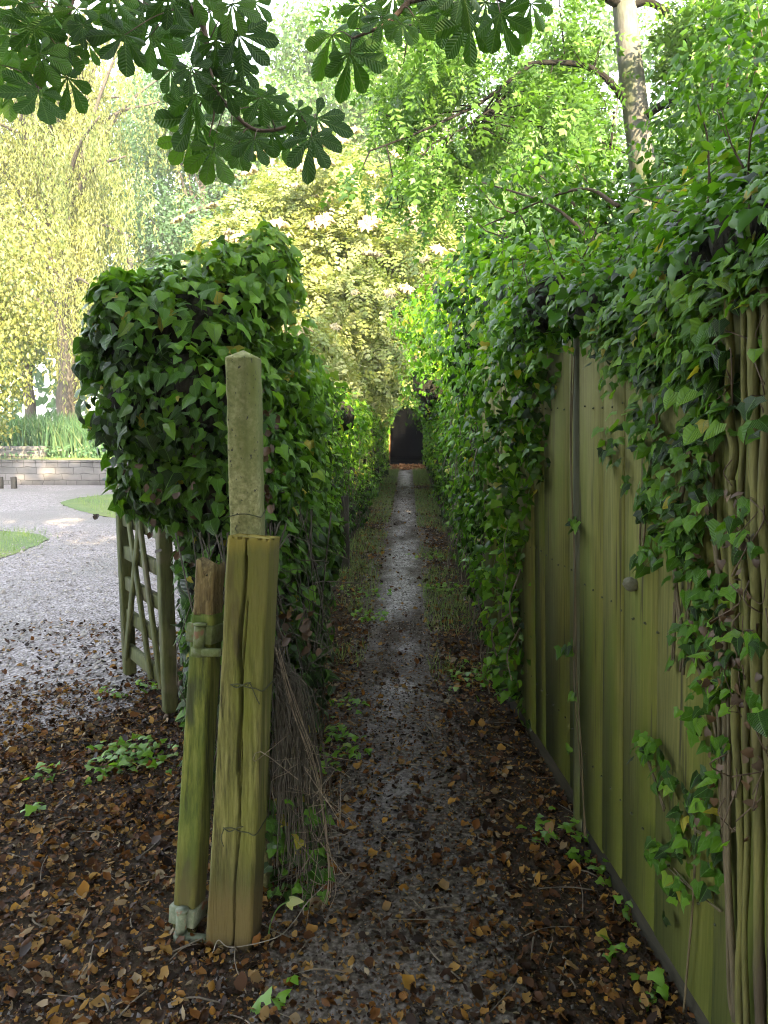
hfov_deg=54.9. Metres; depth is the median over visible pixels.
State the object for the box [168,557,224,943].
broken gate stile
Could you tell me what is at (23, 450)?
stone wall
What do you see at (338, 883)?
twig litter
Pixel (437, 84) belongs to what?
ash tree
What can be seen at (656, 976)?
ground ivy
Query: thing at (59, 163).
weeping willow
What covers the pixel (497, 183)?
broadleaf tree
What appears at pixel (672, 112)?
broadleaf tree
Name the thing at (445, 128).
broadleaf tree
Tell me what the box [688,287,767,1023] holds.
vine
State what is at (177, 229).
broadleaf tree
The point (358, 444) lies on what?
leafy hedge
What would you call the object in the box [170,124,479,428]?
elder bush
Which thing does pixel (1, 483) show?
marker post
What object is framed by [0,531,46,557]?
lawn
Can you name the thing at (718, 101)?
privet shrub
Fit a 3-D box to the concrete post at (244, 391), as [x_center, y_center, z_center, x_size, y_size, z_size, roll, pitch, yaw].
[-0.443,0.438,2.450,0.109,1.912,0.110,0,7,2]
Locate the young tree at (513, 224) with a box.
[445,179,616,345]
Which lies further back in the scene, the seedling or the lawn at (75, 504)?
the lawn at (75, 504)
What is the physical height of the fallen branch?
0.130 m
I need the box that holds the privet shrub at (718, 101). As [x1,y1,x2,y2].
[459,0,767,293]
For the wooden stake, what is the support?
on the ground at (230, 977)
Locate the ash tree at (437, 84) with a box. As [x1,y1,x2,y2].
[308,0,767,264]
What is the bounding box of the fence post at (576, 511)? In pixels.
[573,336,581,831]
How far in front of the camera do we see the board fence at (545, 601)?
3.24 m
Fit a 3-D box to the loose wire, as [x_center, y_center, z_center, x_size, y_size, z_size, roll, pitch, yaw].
[-0.331,1.253,2.257,0.381,0.090,0.067,-4,8,-31]
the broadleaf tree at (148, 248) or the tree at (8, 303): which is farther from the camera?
the broadleaf tree at (148, 248)
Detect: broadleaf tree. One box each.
[0,32,154,421]
[39,51,269,403]
[106,42,283,272]
[160,0,431,367]
[306,0,518,387]
[424,103,623,349]
[461,0,694,243]
[649,0,767,197]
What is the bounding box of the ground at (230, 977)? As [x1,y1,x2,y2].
[0,467,693,1023]
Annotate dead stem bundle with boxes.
[253,636,366,929]
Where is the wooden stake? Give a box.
[341,496,349,569]
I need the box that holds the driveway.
[0,485,183,744]
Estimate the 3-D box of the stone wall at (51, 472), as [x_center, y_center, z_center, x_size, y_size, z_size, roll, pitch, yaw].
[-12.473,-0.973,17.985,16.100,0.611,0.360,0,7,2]
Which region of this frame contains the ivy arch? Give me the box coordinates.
[383,393,429,466]
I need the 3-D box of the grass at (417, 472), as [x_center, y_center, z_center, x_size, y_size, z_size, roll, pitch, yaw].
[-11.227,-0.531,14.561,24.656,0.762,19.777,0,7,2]
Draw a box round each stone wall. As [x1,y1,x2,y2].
[0,446,47,458]
[0,459,127,484]
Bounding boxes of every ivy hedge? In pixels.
[71,217,365,835]
[386,200,622,731]
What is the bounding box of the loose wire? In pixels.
[212,883,326,952]
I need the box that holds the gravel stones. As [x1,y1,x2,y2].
[0,486,629,1023]
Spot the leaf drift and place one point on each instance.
(402, 466)
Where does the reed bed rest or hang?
on the grass terrace
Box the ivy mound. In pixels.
[478,67,767,366]
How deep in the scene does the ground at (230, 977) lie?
2.56 m
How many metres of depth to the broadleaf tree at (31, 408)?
33.90 m
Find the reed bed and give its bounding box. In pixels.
[0,409,114,458]
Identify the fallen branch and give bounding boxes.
[162,679,182,720]
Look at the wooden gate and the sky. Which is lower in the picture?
the wooden gate
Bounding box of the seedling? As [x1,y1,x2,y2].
[268,896,303,933]
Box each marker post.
[0,477,3,488]
[10,477,16,488]
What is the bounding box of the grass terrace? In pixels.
[48,457,110,459]
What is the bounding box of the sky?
[0,0,767,420]
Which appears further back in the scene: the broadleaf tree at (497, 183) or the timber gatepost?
the broadleaf tree at (497, 183)
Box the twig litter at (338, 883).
[0,579,614,1023]
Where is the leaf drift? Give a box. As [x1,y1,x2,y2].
[390,463,425,469]
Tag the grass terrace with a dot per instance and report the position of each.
(73, 459)
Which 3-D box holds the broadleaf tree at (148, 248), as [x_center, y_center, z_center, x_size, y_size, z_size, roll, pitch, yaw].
[-10.423,-11.636,35.082,10.570,17.660,10.245,5,9,33]
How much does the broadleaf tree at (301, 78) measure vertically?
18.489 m
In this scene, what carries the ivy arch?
on the ground at (230, 977)
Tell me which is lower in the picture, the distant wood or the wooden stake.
the wooden stake
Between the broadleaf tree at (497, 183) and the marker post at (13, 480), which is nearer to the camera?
the marker post at (13, 480)
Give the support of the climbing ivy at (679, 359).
attached to the board fence at (629, 685)
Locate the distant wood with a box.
[1,203,611,420]
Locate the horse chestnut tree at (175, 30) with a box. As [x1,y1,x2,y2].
[0,0,552,184]
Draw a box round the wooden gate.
[115,485,178,713]
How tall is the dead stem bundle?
1.071 m
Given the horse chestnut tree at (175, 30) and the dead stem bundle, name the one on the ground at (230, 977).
the horse chestnut tree at (175, 30)
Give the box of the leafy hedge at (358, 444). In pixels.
[315,373,393,567]
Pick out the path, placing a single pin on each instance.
(404, 477)
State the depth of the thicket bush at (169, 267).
22.82 m
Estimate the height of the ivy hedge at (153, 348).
2.406 m
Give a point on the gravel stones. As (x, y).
(392, 852)
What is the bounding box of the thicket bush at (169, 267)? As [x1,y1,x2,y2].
[93,257,186,403]
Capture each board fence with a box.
[482,339,572,808]
[579,289,767,1023]
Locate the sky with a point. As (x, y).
(282, 2)
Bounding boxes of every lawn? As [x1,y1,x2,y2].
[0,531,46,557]
[61,494,115,517]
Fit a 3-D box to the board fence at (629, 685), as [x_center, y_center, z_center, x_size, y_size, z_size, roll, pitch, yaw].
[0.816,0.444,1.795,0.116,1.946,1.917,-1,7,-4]
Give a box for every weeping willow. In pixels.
[0,0,189,424]
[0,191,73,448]
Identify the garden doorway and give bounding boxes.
[388,405,422,464]
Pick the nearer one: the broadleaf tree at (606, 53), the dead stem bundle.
the dead stem bundle
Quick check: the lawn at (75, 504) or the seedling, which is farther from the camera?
the lawn at (75, 504)
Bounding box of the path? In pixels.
[247,469,539,1023]
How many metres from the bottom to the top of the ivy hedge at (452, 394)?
3.279 m
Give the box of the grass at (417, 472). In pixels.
[0,455,489,686]
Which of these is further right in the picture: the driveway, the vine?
the vine
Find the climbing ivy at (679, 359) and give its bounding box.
[554,240,767,1022]
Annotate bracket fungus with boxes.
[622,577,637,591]
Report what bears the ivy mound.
on the board fence at (629, 685)
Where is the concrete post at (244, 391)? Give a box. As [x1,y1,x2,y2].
[225,350,271,892]
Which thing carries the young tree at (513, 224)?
on the ground at (230, 977)
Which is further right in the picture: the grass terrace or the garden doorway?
the garden doorway
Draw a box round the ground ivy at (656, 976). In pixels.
[20,548,669,1014]
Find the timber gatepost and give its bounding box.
[206,533,279,952]
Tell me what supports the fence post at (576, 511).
on the ground at (230, 977)

